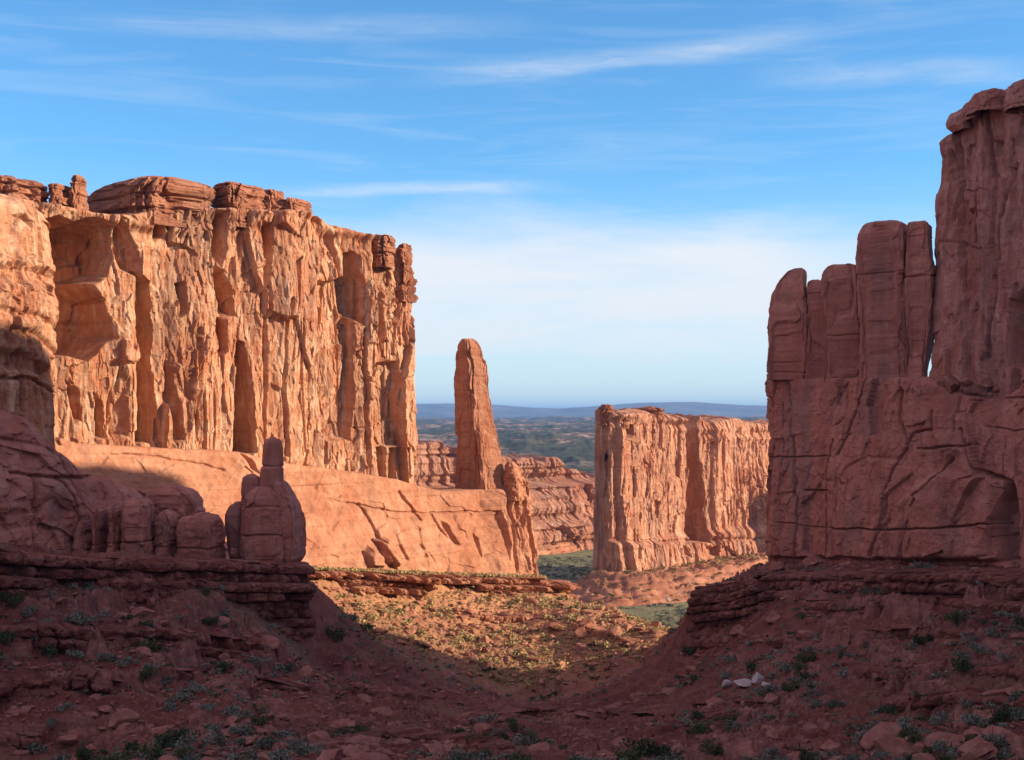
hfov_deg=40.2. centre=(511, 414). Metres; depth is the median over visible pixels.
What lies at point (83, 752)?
juniper bush
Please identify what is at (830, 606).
boulder
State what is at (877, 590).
sagebrush
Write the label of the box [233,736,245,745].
sagebrush
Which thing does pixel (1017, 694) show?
sagebrush
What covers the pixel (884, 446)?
sandstone fin
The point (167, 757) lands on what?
boulder
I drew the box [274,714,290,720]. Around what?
boulder
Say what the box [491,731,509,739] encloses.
juniper bush
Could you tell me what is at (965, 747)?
boulder
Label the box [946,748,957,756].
sagebrush
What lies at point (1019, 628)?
sagebrush
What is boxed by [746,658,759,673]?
juniper bush
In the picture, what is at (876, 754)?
sagebrush
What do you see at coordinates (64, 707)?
sagebrush
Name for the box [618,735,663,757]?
juniper bush
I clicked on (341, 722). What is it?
boulder
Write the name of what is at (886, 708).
juniper bush
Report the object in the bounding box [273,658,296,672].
sagebrush
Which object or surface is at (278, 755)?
sagebrush
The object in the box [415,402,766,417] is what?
hills
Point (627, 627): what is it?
boulder
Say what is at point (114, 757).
juniper bush
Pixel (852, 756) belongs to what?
sagebrush
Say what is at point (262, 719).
juniper bush
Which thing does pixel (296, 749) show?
sagebrush
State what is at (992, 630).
sagebrush
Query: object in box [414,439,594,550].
mesa
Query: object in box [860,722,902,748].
boulder
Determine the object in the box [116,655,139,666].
sagebrush
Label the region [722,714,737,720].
juniper bush
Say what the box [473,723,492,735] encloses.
boulder
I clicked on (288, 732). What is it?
sagebrush
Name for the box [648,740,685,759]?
juniper bush
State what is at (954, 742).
boulder
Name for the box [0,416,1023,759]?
ground
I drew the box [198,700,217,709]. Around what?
sagebrush
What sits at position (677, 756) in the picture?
sagebrush
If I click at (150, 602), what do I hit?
boulder
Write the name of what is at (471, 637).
scrub
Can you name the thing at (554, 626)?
boulder
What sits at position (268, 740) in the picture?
sagebrush
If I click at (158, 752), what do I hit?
juniper bush
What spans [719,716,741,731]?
sagebrush
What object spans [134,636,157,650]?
juniper bush
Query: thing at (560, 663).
boulder
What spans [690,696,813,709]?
rock ledge
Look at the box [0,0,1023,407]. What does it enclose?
sky
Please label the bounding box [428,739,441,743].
boulder
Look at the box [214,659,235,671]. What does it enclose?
juniper bush
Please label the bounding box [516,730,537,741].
juniper bush
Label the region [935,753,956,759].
juniper bush
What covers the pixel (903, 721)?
sagebrush
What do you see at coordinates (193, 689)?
sagebrush
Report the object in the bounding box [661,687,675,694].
boulder
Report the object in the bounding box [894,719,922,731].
sagebrush
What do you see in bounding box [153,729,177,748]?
juniper bush
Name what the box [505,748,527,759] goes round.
juniper bush
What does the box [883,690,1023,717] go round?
rock ledge
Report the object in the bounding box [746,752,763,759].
boulder
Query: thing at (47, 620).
sagebrush
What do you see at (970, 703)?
sagebrush
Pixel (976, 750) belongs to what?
boulder
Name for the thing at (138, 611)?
boulder
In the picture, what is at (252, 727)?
boulder
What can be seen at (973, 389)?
boulder
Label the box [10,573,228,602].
rock ledge
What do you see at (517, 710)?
rock ledge
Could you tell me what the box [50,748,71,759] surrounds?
sagebrush
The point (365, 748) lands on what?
boulder
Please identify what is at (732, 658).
sagebrush
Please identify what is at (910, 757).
juniper bush
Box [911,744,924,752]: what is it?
boulder
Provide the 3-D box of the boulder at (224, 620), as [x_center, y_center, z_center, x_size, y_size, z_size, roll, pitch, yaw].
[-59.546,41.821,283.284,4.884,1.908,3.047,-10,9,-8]
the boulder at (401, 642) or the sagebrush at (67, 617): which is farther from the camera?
the boulder at (401, 642)
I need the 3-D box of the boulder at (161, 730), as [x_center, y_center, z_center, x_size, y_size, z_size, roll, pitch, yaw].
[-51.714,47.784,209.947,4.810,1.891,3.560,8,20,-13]
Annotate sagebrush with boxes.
[0,652,7,662]
[22,604,39,616]
[25,731,47,754]
[35,617,53,621]
[46,716,56,726]
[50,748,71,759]
[55,701,76,711]
[61,607,86,622]
[65,649,80,656]
[70,612,98,624]
[78,581,95,590]
[95,652,117,661]
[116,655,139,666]
[143,658,160,669]
[149,736,173,747]
[161,670,172,684]
[162,689,181,711]
[174,729,201,749]
[175,691,193,698]
[178,681,207,692]
[181,752,196,757]
[181,754,199,759]
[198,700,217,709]
[202,725,229,745]
[206,721,221,731]
[216,606,230,615]
[222,704,252,717]
[224,719,255,735]
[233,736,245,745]
[245,751,257,759]
[248,650,271,664]
[254,733,279,748]
[266,736,289,759]
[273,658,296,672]
[279,730,291,737]
[286,727,323,751]
[291,742,308,754]
[297,738,322,755]
[349,612,359,620]
[447,746,471,759]
[451,748,488,759]
[471,709,498,723]
[512,729,532,745]
[531,735,554,745]
[568,753,583,759]
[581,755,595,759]
[656,740,681,759]
[717,647,736,662]
[719,669,738,678]
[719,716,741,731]
[740,747,763,758]
[753,680,779,694]
[767,750,785,759]
[768,743,780,755]
[774,662,794,672]
[782,750,795,759]
[787,670,815,684]
[803,644,823,652]
[805,748,822,759]
[807,688,829,696]
[809,697,825,706]
[812,747,839,759]
[827,696,838,707]
[833,746,866,759]
[834,698,845,706]
[858,718,877,733]
[859,584,882,594]
[869,700,894,716]
[872,750,891,757]
[889,754,907,759]
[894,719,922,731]
[898,711,913,730]
[909,637,919,647]
[912,556,934,567]
[927,706,952,726]
[931,738,946,750]
[934,740,959,754]
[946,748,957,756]
[951,648,967,657]
[957,696,974,706]
[959,710,985,726]
[961,633,980,641]
[968,638,991,654]
[975,724,1009,748]
[980,733,1008,748]
[985,624,1005,636]
[995,651,1014,661]
[1001,746,1010,757]
[1005,621,1023,631]
[1006,707,1023,720]
[1007,684,1023,701]
[1014,709,1023,720]
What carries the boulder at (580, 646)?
on the ground
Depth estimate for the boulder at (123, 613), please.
264.57 m
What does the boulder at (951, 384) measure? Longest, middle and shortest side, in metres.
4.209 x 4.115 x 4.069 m
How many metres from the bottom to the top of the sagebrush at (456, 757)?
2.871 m
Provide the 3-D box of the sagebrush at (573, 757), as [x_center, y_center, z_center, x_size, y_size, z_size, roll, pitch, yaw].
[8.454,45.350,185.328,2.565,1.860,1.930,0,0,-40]
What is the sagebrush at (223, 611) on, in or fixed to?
on the ground
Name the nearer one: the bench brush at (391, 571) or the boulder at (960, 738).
the boulder at (960, 738)
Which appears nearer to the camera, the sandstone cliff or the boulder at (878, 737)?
the boulder at (878, 737)
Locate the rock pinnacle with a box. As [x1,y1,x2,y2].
[224,437,305,562]
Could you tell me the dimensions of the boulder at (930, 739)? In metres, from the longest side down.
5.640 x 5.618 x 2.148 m
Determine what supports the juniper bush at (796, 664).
on the ground
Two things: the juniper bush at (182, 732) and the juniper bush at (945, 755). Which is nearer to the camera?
the juniper bush at (945, 755)
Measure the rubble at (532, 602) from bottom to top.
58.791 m
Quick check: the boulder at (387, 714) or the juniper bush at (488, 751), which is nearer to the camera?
the juniper bush at (488, 751)
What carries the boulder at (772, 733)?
on the ground
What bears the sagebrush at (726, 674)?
on the ground
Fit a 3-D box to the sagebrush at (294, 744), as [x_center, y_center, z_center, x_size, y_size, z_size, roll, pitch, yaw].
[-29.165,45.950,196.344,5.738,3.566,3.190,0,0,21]
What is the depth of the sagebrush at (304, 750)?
191.19 m
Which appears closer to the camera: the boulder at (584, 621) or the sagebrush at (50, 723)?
the sagebrush at (50, 723)
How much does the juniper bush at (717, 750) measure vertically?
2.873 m
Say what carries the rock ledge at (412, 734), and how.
on the ground
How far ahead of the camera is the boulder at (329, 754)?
176.91 m
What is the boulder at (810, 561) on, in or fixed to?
on the ground
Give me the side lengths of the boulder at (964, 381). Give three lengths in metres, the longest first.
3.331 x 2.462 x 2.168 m
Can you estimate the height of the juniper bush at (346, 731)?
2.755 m
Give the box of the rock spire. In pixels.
[454,338,525,513]
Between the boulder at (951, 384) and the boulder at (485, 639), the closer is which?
the boulder at (951, 384)
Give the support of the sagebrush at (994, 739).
on the ground
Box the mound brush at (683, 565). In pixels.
[577,551,768,602]
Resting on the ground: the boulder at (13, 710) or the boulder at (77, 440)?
the boulder at (13, 710)
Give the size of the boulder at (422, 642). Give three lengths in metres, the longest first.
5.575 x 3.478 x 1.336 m
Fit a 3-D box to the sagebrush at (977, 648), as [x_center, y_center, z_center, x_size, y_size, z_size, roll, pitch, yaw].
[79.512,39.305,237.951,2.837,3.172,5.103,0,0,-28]
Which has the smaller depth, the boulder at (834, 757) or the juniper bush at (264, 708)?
the boulder at (834, 757)
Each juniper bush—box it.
[0,591,24,606]
[0,627,20,644]
[40,640,58,658]
[74,741,97,759]
[90,753,105,759]
[93,752,130,759]
[120,747,136,758]
[124,738,138,749]
[130,739,163,759]
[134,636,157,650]
[137,665,160,678]
[140,620,152,627]
[150,643,164,650]
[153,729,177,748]
[167,725,199,741]
[172,744,192,758]
[198,586,212,595]
[202,615,220,626]
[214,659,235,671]
[244,703,266,713]
[250,714,269,725]
[320,621,345,641]
[327,725,351,736]
[342,723,371,732]
[443,724,474,733]
[449,742,468,754]
[465,733,492,742]
[476,747,494,757]
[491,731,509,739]
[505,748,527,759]
[506,718,525,731]
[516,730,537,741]
[614,748,649,759]
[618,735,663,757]
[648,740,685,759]
[680,646,696,655]
[689,719,711,734]
[690,709,704,719]
[699,737,723,755]
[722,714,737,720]
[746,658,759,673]
[780,680,800,691]
[789,659,809,671]
[793,742,814,759]
[794,668,817,680]
[796,652,818,661]
[837,649,847,658]
[878,704,896,715]
[899,727,917,738]
[902,753,913,759]
[909,731,923,743]
[913,634,933,645]
[921,746,932,753]
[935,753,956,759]
[938,752,953,759]
[944,609,970,624]
[950,655,972,671]
[959,733,977,744]
[988,701,1022,722]
[1012,614,1023,625]
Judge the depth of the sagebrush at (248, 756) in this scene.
182.01 m
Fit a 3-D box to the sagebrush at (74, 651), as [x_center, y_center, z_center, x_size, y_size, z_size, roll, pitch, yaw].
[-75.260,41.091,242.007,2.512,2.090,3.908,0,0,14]
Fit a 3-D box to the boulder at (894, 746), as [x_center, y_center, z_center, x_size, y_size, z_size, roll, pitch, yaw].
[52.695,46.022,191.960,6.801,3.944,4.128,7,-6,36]
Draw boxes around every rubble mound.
[538,542,583,554]
[570,551,767,606]
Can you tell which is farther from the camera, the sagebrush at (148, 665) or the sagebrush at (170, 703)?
the sagebrush at (148, 665)
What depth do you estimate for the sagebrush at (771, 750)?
193.81 m
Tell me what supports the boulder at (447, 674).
on the ground
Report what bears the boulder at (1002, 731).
on the ground
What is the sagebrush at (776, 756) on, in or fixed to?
on the ground
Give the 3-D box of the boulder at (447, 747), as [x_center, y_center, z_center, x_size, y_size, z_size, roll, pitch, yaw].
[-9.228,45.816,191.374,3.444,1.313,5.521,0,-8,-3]
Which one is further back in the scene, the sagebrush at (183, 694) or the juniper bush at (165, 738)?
the sagebrush at (183, 694)
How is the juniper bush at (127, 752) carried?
on the ground
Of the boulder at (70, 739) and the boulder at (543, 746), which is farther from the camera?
the boulder at (70, 739)
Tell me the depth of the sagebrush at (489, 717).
268.79 m
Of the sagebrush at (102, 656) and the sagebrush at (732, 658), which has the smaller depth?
the sagebrush at (102, 656)
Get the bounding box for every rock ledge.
[0,547,317,641]
[0,619,96,653]
[0,667,164,704]
[0,731,44,749]
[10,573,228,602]
[94,624,267,661]
[162,666,342,703]
[307,726,514,750]
[308,570,578,599]
[348,683,450,702]
[453,607,546,622]
[476,704,735,720]
[572,623,647,646]
[685,567,1023,647]
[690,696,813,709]
[698,631,816,655]
[798,595,1023,616]
[820,623,1023,646]
[841,657,1023,681]
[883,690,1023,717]
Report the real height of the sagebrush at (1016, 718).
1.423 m
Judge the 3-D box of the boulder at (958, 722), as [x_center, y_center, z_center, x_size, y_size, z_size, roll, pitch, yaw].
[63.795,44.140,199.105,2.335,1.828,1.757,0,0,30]
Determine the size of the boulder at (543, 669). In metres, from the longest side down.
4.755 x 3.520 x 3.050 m
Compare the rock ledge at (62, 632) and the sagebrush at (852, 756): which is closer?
the sagebrush at (852, 756)
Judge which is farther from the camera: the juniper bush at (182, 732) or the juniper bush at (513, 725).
the juniper bush at (513, 725)
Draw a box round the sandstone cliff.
[0,175,538,577]
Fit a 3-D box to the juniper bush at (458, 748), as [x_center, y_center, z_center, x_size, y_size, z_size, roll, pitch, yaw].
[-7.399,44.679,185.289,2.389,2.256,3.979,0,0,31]
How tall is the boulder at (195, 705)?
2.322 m
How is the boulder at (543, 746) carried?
on the ground
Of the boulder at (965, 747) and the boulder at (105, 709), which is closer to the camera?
the boulder at (965, 747)
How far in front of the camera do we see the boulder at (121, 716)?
216.58 m
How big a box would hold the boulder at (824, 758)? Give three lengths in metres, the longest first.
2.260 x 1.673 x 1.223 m
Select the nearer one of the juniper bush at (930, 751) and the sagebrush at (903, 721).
the juniper bush at (930, 751)
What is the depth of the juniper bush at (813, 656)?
268.66 m
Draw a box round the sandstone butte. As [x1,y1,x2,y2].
[593,404,770,571]
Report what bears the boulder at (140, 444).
on the sandstone cliff
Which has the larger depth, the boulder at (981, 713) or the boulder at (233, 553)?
the boulder at (233, 553)
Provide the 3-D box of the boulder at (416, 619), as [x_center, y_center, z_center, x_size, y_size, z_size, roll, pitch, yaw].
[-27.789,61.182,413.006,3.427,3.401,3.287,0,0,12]
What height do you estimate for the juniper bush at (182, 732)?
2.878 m
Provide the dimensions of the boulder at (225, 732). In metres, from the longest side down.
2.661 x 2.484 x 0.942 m
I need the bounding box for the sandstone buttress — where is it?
[0,194,229,558]
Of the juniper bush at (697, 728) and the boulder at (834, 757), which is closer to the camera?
the boulder at (834, 757)
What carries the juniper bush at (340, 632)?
on the ground
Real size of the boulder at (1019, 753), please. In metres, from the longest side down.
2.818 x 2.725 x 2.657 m
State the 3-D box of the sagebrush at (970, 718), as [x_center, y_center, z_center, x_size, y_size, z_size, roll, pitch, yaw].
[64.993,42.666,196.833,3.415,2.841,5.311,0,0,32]
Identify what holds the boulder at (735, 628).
on the ground
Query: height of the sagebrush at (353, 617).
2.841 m
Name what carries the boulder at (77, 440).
on the sandstone cliff
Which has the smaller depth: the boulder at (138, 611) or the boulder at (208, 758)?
the boulder at (208, 758)
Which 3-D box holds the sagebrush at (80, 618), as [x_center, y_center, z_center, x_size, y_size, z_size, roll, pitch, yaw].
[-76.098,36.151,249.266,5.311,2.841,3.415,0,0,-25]
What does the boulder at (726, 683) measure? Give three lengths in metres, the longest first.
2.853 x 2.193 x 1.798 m
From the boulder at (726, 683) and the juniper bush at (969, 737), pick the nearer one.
the juniper bush at (969, 737)
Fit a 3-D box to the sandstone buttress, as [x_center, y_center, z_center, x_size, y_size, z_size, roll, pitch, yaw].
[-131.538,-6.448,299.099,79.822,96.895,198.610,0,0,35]
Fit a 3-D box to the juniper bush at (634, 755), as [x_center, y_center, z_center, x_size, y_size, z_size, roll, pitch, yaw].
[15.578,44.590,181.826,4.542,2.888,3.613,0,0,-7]
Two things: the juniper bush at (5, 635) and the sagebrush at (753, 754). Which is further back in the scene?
the juniper bush at (5, 635)
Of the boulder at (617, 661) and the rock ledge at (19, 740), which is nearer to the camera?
the rock ledge at (19, 740)
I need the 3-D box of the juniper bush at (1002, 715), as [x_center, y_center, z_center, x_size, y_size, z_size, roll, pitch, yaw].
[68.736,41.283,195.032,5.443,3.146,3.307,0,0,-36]
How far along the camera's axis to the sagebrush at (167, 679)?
241.32 m
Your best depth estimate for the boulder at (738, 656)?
303.00 m
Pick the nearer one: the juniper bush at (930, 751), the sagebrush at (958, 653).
the juniper bush at (930, 751)
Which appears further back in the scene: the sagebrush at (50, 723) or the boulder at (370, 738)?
the sagebrush at (50, 723)
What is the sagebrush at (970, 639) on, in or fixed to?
on the ground
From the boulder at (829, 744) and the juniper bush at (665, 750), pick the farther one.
the boulder at (829, 744)
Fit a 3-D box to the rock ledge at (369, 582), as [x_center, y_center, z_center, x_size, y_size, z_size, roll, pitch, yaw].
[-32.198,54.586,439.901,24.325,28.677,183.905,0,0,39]
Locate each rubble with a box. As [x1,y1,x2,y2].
[0,561,1023,759]
[315,581,721,702]
[572,552,767,601]
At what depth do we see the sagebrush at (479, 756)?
175.22 m
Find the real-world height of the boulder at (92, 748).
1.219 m
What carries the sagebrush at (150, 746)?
on the ground
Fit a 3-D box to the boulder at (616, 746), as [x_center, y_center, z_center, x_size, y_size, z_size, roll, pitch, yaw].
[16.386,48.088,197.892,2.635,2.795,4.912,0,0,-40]
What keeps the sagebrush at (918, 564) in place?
on the ground
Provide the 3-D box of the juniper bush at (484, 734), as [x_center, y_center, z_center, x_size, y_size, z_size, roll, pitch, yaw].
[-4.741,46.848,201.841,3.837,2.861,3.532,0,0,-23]
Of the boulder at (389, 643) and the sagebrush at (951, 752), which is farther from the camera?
the boulder at (389, 643)
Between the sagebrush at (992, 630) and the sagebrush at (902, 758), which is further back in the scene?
the sagebrush at (992, 630)
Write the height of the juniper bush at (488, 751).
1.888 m
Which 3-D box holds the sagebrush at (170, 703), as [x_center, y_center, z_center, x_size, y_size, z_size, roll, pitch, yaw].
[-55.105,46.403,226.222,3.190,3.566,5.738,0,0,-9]
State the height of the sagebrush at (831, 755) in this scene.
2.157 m
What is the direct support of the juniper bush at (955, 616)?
on the ground
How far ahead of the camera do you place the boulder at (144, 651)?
246.39 m
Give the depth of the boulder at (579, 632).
416.30 m
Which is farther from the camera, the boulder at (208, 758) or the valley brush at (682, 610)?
the valley brush at (682, 610)
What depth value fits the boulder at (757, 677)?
268.91 m
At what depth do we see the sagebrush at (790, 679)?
250.89 m
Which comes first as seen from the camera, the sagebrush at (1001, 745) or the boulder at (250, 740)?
the sagebrush at (1001, 745)
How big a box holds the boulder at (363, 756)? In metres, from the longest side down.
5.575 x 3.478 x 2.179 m
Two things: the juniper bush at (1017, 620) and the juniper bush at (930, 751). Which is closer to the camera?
the juniper bush at (930, 751)
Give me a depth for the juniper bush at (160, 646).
255.75 m
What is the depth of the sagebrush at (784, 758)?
186.86 m
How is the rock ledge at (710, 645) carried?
on the ground
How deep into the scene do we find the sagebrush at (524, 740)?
215.70 m
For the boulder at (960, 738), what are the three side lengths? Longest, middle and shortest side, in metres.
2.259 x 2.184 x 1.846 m
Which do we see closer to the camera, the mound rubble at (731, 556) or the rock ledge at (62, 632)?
the rock ledge at (62, 632)
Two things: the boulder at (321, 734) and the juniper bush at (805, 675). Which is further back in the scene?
the juniper bush at (805, 675)
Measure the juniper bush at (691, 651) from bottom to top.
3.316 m
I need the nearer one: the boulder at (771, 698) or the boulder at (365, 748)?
the boulder at (365, 748)
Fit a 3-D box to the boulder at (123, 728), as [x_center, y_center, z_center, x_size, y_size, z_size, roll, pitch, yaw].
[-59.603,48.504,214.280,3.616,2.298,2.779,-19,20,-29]
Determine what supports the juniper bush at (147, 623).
on the ground
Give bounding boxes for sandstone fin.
[765,220,1023,567]
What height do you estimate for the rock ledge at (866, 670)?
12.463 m
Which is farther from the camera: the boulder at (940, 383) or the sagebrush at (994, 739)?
the boulder at (940, 383)
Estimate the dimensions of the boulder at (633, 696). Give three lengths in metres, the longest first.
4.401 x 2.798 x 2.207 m
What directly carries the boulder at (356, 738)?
on the ground
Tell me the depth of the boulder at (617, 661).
389.36 m
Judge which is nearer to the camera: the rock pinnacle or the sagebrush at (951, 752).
the sagebrush at (951, 752)
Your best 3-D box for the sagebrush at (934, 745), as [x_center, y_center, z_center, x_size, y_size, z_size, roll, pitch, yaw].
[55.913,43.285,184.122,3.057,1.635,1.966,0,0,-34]
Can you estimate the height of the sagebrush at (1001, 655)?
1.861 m
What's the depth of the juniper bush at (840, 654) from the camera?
264.39 m
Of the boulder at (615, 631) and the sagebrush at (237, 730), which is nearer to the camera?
the sagebrush at (237, 730)
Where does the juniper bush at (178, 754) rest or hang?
on the ground
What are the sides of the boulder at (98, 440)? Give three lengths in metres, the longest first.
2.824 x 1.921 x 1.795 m
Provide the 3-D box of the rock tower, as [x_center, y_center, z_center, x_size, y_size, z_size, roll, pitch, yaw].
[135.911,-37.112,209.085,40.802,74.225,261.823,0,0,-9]
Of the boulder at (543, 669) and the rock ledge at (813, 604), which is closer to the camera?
the rock ledge at (813, 604)
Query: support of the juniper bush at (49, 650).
on the ground
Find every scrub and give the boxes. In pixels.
[0,562,1023,759]
[317,579,670,689]
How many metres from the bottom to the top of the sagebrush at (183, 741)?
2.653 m
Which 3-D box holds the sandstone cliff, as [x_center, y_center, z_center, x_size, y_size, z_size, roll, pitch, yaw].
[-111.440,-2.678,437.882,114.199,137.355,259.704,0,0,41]
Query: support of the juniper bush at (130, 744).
on the ground
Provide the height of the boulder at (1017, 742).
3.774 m
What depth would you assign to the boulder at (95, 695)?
229.36 m
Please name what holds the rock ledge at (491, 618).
on the ground
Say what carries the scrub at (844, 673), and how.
on the ground
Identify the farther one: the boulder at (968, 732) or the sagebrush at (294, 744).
the sagebrush at (294, 744)
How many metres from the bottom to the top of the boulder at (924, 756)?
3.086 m
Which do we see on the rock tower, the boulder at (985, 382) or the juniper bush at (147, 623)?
the boulder at (985, 382)
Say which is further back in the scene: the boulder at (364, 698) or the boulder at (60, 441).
the boulder at (60, 441)
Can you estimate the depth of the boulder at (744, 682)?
270.12 m
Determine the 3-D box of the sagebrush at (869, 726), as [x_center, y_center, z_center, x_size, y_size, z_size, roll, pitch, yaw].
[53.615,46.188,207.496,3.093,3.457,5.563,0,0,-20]
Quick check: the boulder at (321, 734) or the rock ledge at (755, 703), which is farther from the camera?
the rock ledge at (755, 703)
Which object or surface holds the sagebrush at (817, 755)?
on the ground
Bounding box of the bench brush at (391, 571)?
[313,565,546,577]
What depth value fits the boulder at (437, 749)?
186.37 m
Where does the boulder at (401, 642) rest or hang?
on the ground
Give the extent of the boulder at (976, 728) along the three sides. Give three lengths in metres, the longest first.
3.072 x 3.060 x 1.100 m
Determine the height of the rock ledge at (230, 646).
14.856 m
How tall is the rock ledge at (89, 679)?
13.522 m
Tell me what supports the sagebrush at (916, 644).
on the ground
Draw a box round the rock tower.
[929,79,1023,398]
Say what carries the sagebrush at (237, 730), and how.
on the ground
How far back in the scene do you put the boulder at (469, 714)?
281.07 m
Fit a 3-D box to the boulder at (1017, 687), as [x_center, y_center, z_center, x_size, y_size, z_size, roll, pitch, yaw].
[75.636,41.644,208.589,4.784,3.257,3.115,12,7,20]
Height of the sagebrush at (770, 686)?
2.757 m
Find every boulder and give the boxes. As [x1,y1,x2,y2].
[6,706,19,716]
[55,437,65,444]
[55,597,66,601]
[56,734,77,744]
[70,438,81,443]
[86,744,97,751]
[89,694,101,697]
[94,437,103,443]
[98,705,112,712]
[108,708,138,728]
[114,723,133,733]
[118,612,131,618]
[131,606,153,616]
[135,647,151,656]
[136,442,143,445]
[146,597,154,606]
[151,725,179,737]
[158,755,178,759]
[189,702,199,708]
[201,756,217,759]
[205,750,215,755]
[212,616,229,625]
[220,728,234,735]
[224,715,238,727]
[229,548,237,558]
[229,723,256,730]
[243,736,255,744]
[254,727,265,734]
[257,752,270,759]
[261,635,279,648]
[271,741,288,750]
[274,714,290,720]
[299,665,314,676]
[307,730,329,740]
[316,748,342,759]
[328,719,355,727]
[342,744,362,757]
[345,734,365,743]
[352,752,387,759]
[357,694,371,703]
[359,745,369,751]
[364,736,376,742]
[369,752,390,759]
[370,707,392,713]
[375,628,387,634]
[383,640,395,647]
[383,712,396,718]
[396,639,407,645]
[412,616,422,624]
[413,640,431,647]
[422,743,447,754]
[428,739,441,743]
[439,670,454,679]
[442,744,453,753]
[444,725,470,732]
[460,711,476,719]
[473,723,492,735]
[478,636,491,644]
[528,742,549,750]
[535,665,548,674]
[547,622,562,629]
[554,661,566,671]
[573,711,589,717]
[574,627,587,639]
[575,643,587,650]
[578,618,591,623]
[600,750,616,758]
[609,626,622,636]
[610,657,624,666]
[611,737,631,748]
[614,744,627,755]
[621,624,632,632]
[629,692,646,700]
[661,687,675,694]
[706,697,723,706]
[722,680,732,687]
[726,652,740,659]
[729,624,743,635]
[732,740,756,755]
[733,678,751,686]
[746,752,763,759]
[752,672,763,683]
[761,682,769,687]
[763,693,777,705]
[764,610,781,623]
[765,728,779,739]
[767,562,783,570]
[787,751,801,759]
[802,556,818,566]
[818,739,844,754]
[820,754,829,759]
[827,602,834,611]
[828,756,841,759]
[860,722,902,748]
[873,735,885,742]
[874,737,916,757]
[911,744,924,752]
[912,753,935,759]
[922,733,956,748]
[935,380,945,386]
[943,375,960,393]
[946,739,960,749]
[950,735,964,741]
[953,718,968,727]
[957,737,997,759]
[958,376,972,386]
[961,383,980,394]
[962,741,993,759]
[963,729,978,738]
[967,726,984,732]
[971,710,987,720]
[975,725,1017,744]
[978,377,992,388]
[980,689,1007,696]
[992,386,999,392]
[1003,684,1023,694]
[1010,736,1023,755]
[1014,747,1023,759]
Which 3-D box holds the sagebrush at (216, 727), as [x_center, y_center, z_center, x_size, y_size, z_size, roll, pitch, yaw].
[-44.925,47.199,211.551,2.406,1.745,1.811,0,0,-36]
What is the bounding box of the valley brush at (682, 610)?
[537,555,685,627]
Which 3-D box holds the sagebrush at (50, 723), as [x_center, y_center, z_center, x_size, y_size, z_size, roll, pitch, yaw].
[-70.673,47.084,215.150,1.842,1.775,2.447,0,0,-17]
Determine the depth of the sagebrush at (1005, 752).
172.40 m
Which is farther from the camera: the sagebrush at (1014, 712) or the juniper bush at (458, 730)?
the juniper bush at (458, 730)
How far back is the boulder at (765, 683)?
260.86 m
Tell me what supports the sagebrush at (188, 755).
on the ground
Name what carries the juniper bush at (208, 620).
on the ground
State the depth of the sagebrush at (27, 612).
247.63 m
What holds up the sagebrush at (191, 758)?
on the ground
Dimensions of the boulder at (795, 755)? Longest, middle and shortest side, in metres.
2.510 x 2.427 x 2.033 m
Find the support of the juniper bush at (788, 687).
on the ground
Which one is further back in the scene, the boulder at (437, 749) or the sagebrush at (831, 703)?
the sagebrush at (831, 703)
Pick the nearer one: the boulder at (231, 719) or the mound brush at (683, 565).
the boulder at (231, 719)
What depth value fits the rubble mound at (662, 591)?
781.27 m
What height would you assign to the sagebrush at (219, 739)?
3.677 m
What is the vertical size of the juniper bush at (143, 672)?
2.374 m
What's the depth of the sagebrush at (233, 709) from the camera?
221.59 m
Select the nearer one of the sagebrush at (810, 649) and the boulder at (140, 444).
the sagebrush at (810, 649)
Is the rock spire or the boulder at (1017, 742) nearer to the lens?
the boulder at (1017, 742)
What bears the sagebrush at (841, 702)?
on the ground
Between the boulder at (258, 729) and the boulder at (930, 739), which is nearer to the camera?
the boulder at (930, 739)
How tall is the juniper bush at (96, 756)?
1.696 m
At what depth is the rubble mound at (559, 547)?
1245.51 m
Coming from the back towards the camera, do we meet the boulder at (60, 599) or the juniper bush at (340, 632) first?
the juniper bush at (340, 632)
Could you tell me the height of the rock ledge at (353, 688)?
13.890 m
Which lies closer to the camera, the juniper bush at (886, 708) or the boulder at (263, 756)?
the boulder at (263, 756)
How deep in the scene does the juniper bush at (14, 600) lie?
246.56 m
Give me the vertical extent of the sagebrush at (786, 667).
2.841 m
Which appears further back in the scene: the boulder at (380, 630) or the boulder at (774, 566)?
the boulder at (380, 630)
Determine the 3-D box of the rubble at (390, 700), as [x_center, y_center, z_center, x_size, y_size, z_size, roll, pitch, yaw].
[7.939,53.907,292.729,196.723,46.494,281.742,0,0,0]
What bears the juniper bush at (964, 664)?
on the ground
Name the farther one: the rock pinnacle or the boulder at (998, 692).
the rock pinnacle
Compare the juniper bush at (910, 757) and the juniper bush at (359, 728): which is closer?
the juniper bush at (910, 757)
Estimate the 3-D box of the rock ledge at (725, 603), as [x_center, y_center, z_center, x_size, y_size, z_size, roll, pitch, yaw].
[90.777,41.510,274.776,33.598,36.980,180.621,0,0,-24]
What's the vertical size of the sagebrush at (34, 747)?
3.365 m
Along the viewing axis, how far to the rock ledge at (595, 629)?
413.64 m
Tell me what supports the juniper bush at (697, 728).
on the ground
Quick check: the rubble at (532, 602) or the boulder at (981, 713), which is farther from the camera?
the rubble at (532, 602)
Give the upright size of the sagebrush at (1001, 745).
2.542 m
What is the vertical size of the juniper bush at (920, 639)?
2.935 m
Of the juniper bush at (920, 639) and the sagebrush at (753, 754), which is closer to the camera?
the sagebrush at (753, 754)
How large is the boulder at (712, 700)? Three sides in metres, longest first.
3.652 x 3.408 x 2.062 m
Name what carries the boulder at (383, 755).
on the ground
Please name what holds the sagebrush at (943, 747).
on the ground
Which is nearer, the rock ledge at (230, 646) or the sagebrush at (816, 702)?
the sagebrush at (816, 702)
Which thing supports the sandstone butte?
on the ground

